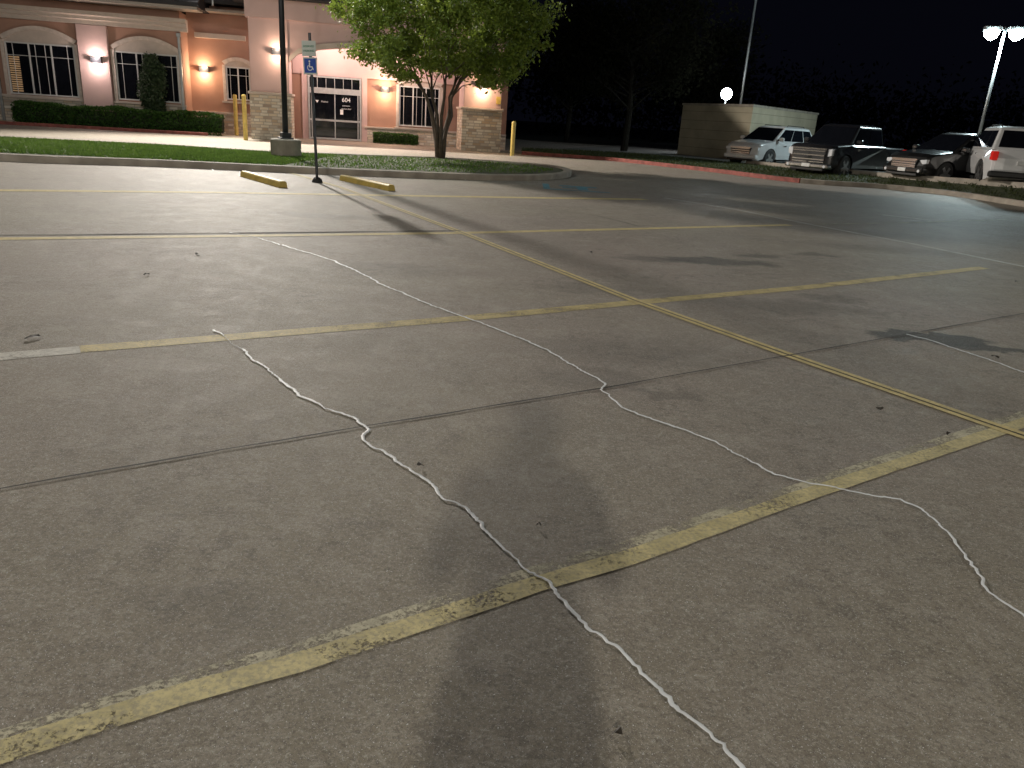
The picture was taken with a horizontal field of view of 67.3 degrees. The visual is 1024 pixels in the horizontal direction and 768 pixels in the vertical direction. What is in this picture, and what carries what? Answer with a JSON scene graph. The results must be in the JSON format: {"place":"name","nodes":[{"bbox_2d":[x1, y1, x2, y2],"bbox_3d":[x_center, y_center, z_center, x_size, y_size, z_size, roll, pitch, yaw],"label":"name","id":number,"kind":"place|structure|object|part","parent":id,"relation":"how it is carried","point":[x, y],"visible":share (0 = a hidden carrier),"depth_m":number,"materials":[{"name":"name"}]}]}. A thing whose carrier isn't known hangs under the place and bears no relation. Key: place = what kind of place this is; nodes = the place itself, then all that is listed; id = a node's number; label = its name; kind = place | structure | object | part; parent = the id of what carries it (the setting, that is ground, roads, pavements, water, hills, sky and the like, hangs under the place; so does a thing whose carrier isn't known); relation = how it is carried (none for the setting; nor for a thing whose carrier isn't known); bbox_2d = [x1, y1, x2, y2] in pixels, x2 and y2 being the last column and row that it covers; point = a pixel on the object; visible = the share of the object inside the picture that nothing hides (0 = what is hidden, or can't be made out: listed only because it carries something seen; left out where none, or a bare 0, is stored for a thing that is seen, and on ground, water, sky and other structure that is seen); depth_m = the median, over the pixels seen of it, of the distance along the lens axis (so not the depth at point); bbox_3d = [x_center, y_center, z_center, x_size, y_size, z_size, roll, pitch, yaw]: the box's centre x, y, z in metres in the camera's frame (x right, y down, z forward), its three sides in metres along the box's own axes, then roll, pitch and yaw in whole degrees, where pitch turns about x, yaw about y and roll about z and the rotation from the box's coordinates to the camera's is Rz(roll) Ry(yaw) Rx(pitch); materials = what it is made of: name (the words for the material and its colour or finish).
{"place":"outdoors","nodes":[
{"label":"outdoors","id":0,"kind":"place"},
{"bbox_2d":[0,136,562,173],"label":"grass","id":1,"kind":"structure","parent":0,"point":[50,146],"depth_m":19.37,"materials":[{"name":"green plant"}]},
{"bbox_2d":[270,0,300,156],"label":"lamp post","id":2,"kind":"object","parent":1,"relation":"on","point":[285,144],"visible":0.9,"depth_m":20.30,"materials":[{"name":"metal"}]},
{"bbox_2d":[315,0,571,157],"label":"tree","id":3,"kind":"object","parent":1,"relation":"on","point":[483,60],"visible":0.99,"depth_m":22.43,"materials":[{"name":"green plant"}]},
{"bbox_2d":[0,124,1023,767],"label":"parking lot","id":4,"kind":"structure","parent":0,"point":[844,628],"depth_m":3.39,"materials":[{"name":"concrete"}]},
{"bbox_2d":[24,334,40,338],"bbox_3d":[-2.921,-0.288,4.686,0.050,0.012,0.090,17,23,33],"label":"fallen leaf","id":5,"kind":"object","parent":4,"relation":"on","point":[36,335],"visible":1,"depth_m":4.69,"materials":[{"name":"plant"}]},
{"bbox_2d":[0,346,80,359],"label":"parking line","id":6,"kind":"object","parent":4,"relation":"on","point":[48,352],"visible":1,"depth_m":4.45,"materials":[{"name":"white paint"}]},
{"bbox_2d":[0,121,207,135],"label":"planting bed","id":7,"kind":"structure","parent":4,"relation":"on","point":[101,128],"depth_m":30.94,"materials":[{"name":"soil"}]},
{"bbox_2d":[10,99,224,135],"bbox_3d":[-16.064,-10.949,31.668,8.003,1.043,0.920,0,19,-11],"label":"hedge","id":8,"kind":"object","parent":4,"relation":"on","point":[121,116],"visible":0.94,"depth_m":31.34,"materials":[{"name":"green plant"}]},
{"bbox_2d":[136,51,168,129],"bbox_3d":[-14.923,-12.120,31.926,1.355,3.139,1.010,4,19,0],"label":"shrub","id":9,"kind":"object","parent":4,"relation":"on","point":[152,77],"visible":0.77,"depth_m":31.61,"materials":[{"name":"green plant"}]},
{"bbox_2d":[233,94,238,135],"bbox_3d":[-12.048,-11.726,33.539,0.168,1.692,0.170,4,19,0],"label":"bollard","id":10,"kind":"object","parent":4,"relation":"on","point":[235,110],"visible":1,"depth_m":33.49,"materials":[{"name":"yellow metal"}]},
{"bbox_2d":[241,94,247,139],"bbox_3d":[-10.392,-10.361,29.905,0.167,1.688,0.170,4,19,0],"label":"bollard","id":11,"kind":"object","parent":4,"relation":"on","point":[244,117],"visible":0.99,"depth_m":29.84,"materials":[{"name":"yellow metal"}]},
{"bbox_2d":[212,329,280,378],"bbox_3d":[-1.628,-0.195,4.687,0.045,0.002,1.135,-11,24,-36],"label":"crack sealant line","id":12,"kind":"object","parent":4,"relation":"on","point":[247,354],"visible":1,"depth_m":4.56,"materials":[{"name":"white"}]},
{"bbox_2d":[44,230,460,234],"bbox_3d":[-3.327,-1.732,8.820,6.018,0.001,0.070,-7,22,-27],"label":"pavement joint","id":13,"kind":"object","parent":4,"relation":"on","point":[242,232],"visible":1,"depth_m":9.00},
{"bbox_2d":[240,171,286,187],"bbox_3d":[-4.808,-3.956,14.824,0.167,0.115,2.150,-10,23,-35],"label":"wheel stop","id":14,"kind":"object","parent":4,"relation":"on","point":[265,179],"visible":1,"depth_m":14.58,"materials":[{"name":"yellow paint"}]},
{"bbox_2d":[0,0,528,152],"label":"clinic building","id":15,"kind":"structure","parent":4,"relation":"on","point":[217,56],"depth_m":31.79,"materials":[{"name":"pink paint"}]},
{"bbox_2d":[0,26,83,101],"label":"window","id":16,"kind":"structure","parent":15,"relation":"in","point":[37,60],"depth_m":31.12,"materials":[{"name":"black glass"}]},
{"bbox_2d":[110,36,185,106],"bbox_3d":[-15.108,-12.964,31.873,2.830,2.655,0.180,0,19,-11],"label":"window","id":17,"kind":"structure","parent":15,"relation":"in","point":[127,54],"depth_m":31.80,"materials":[{"name":"black glass"}]},
{"bbox_2d":[222,57,250,103],"bbox_3d":[-12.046,-13.351,33.865,1.423,1.906,0.180,0,19,-11],"label":"window","id":18,"kind":"structure","parent":15,"relation":"in","point":[236,75],"depth_m":33.86,"materials":[{"name":"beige glass"}]},
{"bbox_2d":[307,75,361,141],"bbox_3d":[-8.046,-12.500,34.952,2.356,2.722,0.150,0,19,-11],"label":"door","id":19,"kind":"structure","parent":15,"relation":"in","point":[337,100],"depth_m":34.93,"materials":[{"name":"black glass"}]},
{"bbox_2d":[394,78,442,130],"bbox_3d":[-4.284,-12.942,35.580,2.272,2.279,0.180,0,19,-11],"label":"window","id":20,"kind":"structure","parent":15,"relation":"in","point":[412,109],"depth_m":35.60,"materials":[{"name":"black glass"}]},
{"bbox_2d":[0,136,571,180],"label":"kerb","id":21,"kind":"structure","parent":4,"relation":"on","point":[565,172],"depth_m":17.19,"materials":[{"name":"concrete"}]},
{"bbox_2d":[301,33,322,182],"bbox_3d":[-3.869,-5.329,14.949,0.330,2.748,0.217,-6,21,-26],"label":"accessible parking sign","id":22,"kind":"object","parent":4,"relation":"on","point":[310,61],"visible":1,"depth_m":14.70,"materials":[{"name":"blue metal"}]},
{"bbox_2d":[0,189,645,199],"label":"parking line","id":23,"kind":"object","parent":4,"relation":"on","point":[305,194],"visible":1,"depth_m":13.16,"materials":[{"name":"yellow paint"}]},
{"bbox_2d":[339,175,394,190],"bbox_3d":[-2.932,-4.049,15.447,0.167,0.115,2.063,-11,24,-36],"label":"wheel stop","id":24,"kind":"object","parent":4,"relation":"on","point":[370,183],"visible":1,"depth_m":15.25,"materials":[{"name":"yellow paint"}]},
{"bbox_2d":[372,131,418,144],"bbox_3d":[-5.346,-11.302,35.385,2.128,0.575,0.708,0,19,-12],"label":"shrub","id":25,"kind":"object","parent":4,"relation":"on","point":[394,138],"visible":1,"depth_m":35.17,"materials":[{"name":"green plant"}]},
{"bbox_2d":[0,224,792,239],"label":"parking line","id":26,"kind":"object","parent":4,"relation":"on","point":[112,237],"visible":1,"depth_m":9.29,"materials":[{"name":"yellow paint"}]},
{"bbox_2d":[0,410,1023,763],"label":"parking line","id":27,"kind":"object","parent":4,"relation":"on","point":[192,691],"visible":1,"depth_m":2.30,"materials":[{"name":"yellow paint"}]},
{"bbox_2d":[0,313,1023,488],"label":"pavement joint","id":28,"kind":"object","parent":4,"relation":"on","point":[432,415],"visible":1,"depth_m":3.82,"materials":[{"name":"grey concrete"}]},
{"bbox_2d":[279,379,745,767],"bbox_3d":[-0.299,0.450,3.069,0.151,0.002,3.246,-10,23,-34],"label":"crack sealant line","id":29,"kind":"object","parent":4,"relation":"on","point":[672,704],"visible":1,"depth_m":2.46,"materials":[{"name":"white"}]},
{"bbox_2d":[510,121,515,155],"bbox_3d":[0.041,-10.030,31.442,0.167,1.342,0.170,4,19,0],"label":"bollard","id":30,"kind":"object","parent":4,"relation":"on","point":[513,130],"visible":1,"depth_m":31.38,"materials":[{"name":"yellow metal"}]},
{"bbox_2d":[80,267,988,351],"bbox_3d":[1.811,-0.837,7.209,10.308,0.001,0.283,-9,22,-32],"label":"parking line","id":31,"kind":"object","parent":4,"relation":"on","point":[174,341],"visible":1,"depth_m":5.75,"materials":[{"name":"yellow paint"}]},
{"bbox_2d":[542,183,609,192],"bbox_3d":[1.471,-4.578,17.969,1.500,0.001,1.500,4,19,0],"label":"painted accessible symbol","id":32,"kind":"object","parent":4,"relation":"on","point":[579,188],"visible":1,"depth_m":17.93,"materials":[{"name":"blue paint"}]},
{"bbox_2d":[612,727,622,734],"bbox_3d":[0.264,0.872,1.927,0.029,0.016,0.016,-5,21,-25],"label":"fallen leaf","id":33,"kind":"object","parent":4,"relation":"on","point":[618,730],"visible":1,"depth_m":1.93,"materials":[{"name":"brown plant"}]},
{"bbox_2d":[283,245,1023,616],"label":"crack sealant line","id":34,"kind":"object","parent":4,"relation":"on","point":[715,441],"visible":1,"depth_m":3.66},
{"bbox_2d":[291,173,1023,438],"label":"parking line","id":35,"kind":"object","parent":4,"relation":"on","point":[907,397],"visible":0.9,"depth_m":5.61,"materials":[{"name":"yellow paint"}]},
{"bbox_2d":[293,173,1022,434],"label":"pavement joint","id":36,"kind":"object","parent":4,"relation":"on","point":[726,332],"visible":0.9,"depth_m":5.68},
{"bbox_2d":[294,173,1023,434],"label":"parking line","id":37,"kind":"object","parent":4,"relation":"on","point":[915,396],"visible":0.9,"depth_m":5.70,"materials":[{"name":"yellow paint"}]},
{"bbox_2d":[521,151,800,182],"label":"red kerb","id":38,"kind":"structure","parent":4,"relation":"on","point":[761,176],"depth_m":30.45,"materials":[{"name":"paint"}]},
{"bbox_2d":[667,198,1023,266],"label":"parking line","id":39,"kind":"object","parent":4,"relation":"on","point":[865,234],"visible":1,"depth_m":12.44,"materials":[{"name":"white paint"}]},
{"bbox_2d":[746,161,1023,187],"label":"retaining kerb","id":40,"kind":"structure","parent":4,"relation":"on","point":[959,180],"depth_m":26.12,"materials":[{"name":"concrete"}]},
{"bbox_2d":[815,219,1006,224],"bbox_3d":[8.214,-3.236,15.347,6.700,0.001,0.173,-8,22,-31],"label":"parking line","id":41,"kind":"object","parent":4,"relation":"on","point":[910,222],"visible":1,"depth_m":15.17,"materials":[{"name":"paint"}]},
{"bbox_2d":[800,178,1023,206],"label":"kerb","id":42,"kind":"structure","parent":4,"relation":"on","point":[1009,201],"depth_m":24.96,"materials":[{"name":"concrete"}]},
{"bbox_2d":[907,334,1022,371],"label":"crack sealant line","id":43,"kind":"object","parent":4,"relation":"on","point":[967,352],"visible":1,"depth_m":5.74,"materials":[{"name":"white"}]},
{"bbox_2d":[555,143,745,162],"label":"parking lot","id":44,"kind":"structure","parent":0,"point":[668,149],"depth_m":48.80,"materials":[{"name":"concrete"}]},
{"bbox_2d":[543,0,749,150],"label":"tree","id":45,"kind":"object","parent":44,"relation":"on","point":[626,46],"visible":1,"depth_m":43.38,"materials":[{"name":"green plant"}]},
{"bbox_2d":[646,13,771,116],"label":"tree","id":46,"kind":"object","parent":44,"relation":"on","point":[729,40],"visible":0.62,"depth_m":54.78,"materials":[{"name":"green plant"}]},
{"bbox_2d":[721,88,731,103],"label":"flood light","id":47,"kind":"object","parent":44,"relation":"on","point":[726,93],"visible":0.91,"depth_m":49.87,"materials":[{"name":"grey metal"}]},
{"bbox_2d":[677,103,818,160],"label":"concrete enclosure","id":48,"kind":"object","parent":44,"relation":"on","point":[710,130],"visible":0.67,"depth_m":44.08,"materials":[{"name":"beige concrete"}]},
{"bbox_2d":[739,0,756,103],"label":"lamp post","id":49,"kind":"object","parent":44,"relation":"on","point":[747,55],"visible":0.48,"depth_m":50.53,"materials":[{"name":"grey metal"}]},
{"bbox_2d":[724,124,811,163],"bbox_3d":[12.239,-11.212,36.215,5.100,1.890,2.310,-12,25,-39],"label":"parked car","id":50,"kind":"object","parent":44,"relation":"on","point":[772,143],"visible":0.71,"depth_m":35.15,"materials":[{"name":"white paint"}]},
{"bbox_3d":[12.572,-11.398,35.303,1.514,0.503,0.164,-12,25,-39],"label":"window","id":51,"kind":"part","parent":50,"relation":"part of","materials":[{"name":"black glass"}]},
{"bbox_3d":[13.299,-11.554,35.896,1.059,0.500,0.164,-12,25,-39],"label":"window","id":52,"kind":"part","parent":50,"relation":"part of","materials":[{"name":"black glass"}]},
{"bbox_3d":[14.077,-11.721,36.530,0.883,0.498,0.164,-12,25,-39],"label":"window","id":53,"kind":"part","parent":50,"relation":"part of","materials":[{"name":"black glass"}]},
{"bbox_2d":[785,124,903,174],"bbox_3d":[13.351,-9.225,30.505,6.060,1.996,2.410,-12,24,-38],"label":"parked pickup truck","id":54,"kind":"object","parent":44,"relation":"on","point":[839,149],"visible":0.81,"depth_m":29.17,"materials":[{"name":"black paint"}]},
{"bbox_3d":[13.307,-9.379,29.203,1.431,0.550,0.164,-12,24,-38],"label":"window","id":55,"kind":"part","parent":54,"relation":"part of","materials":[{"name":"black glass"}]},
{"bbox_3d":[14.091,-9.543,29.833,1.105,0.547,0.164,-12,24,-38],"label":"window","id":56,"kind":"part","parent":54,"relation":"part of","materials":[{"name":"black glass"}]},
{"bbox_2d":[883,131,981,178],"bbox_3d":[15.980,-8.111,27.637,5.100,1.830,2.310,-4,21,-22],"label":"parked car","id":57,"kind":"object","parent":44,"relation":"on","point":[944,155],"visible":0.62,"depth_m":26.60,"materials":[{"name":"paint"}]},
{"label":"window","id":58,"kind":"part","parent":57,"relation":"part of","materials":[{"name":"black glass"}]},
{"bbox_2d":[961,124,1023,181],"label":"parked car","id":59,"kind":"object","parent":44,"relation":"on","point":[996,153],"visible":0.68,"depth_m":24.03,"materials":[{"name":"white paint"}]},
{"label":"window","id":60,"kind":"part","parent":59,"relation":"part of","materials":[{"name":"black glass"}]},
{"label":"window","id":61,"kind":"part","parent":59,"relation":"part of","materials":[{"name":"black glass"}]},
{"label":"window","id":62,"kind":"part","parent":59,"relation":"part of","materials":[{"name":"black glass"}]},
{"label":"rear window","id":63,"kind":"part","parent":59,"relation":"part of","materials":[{"name":"black glass"}]},
{"bbox_2d":[978,26,1023,133],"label":"lamp post","id":64,"kind":"object","parent":44,"relation":"on","point":[1016,33],"visible":0.98,"depth_m":32.68,"materials":[{"name":"grey metal"}]},
{"bbox_2d":[506,120,909,149],"bbox_3d":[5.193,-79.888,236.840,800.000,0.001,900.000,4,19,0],"label":"ground","id":65,"kind":"structure","parent":0,"point":[521,132],"depth_m":97.28,"materials":[{"name":"green plant"}]},
{"bbox_2d":[508,36,1023,149],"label":"distant wood","id":66,"kind":"object","parent":65,"relation":"on","point":[916,134],"visible":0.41,"depth_m":89.89,"materials":[{"name":"plant"}]},
{"bbox_2d":[506,0,1023,145],"label":"sky","id":67,"kind":"structure","parent":0,"point":[912,36],"materials":[{"name":"black"}]},
{"bbox_2d":[521,147,1023,200],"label":"grass verge","id":68,"kind":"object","parent":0,"point":[675,160],"depth_m":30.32,"materials":[{"name":"green plant"}]}
]}

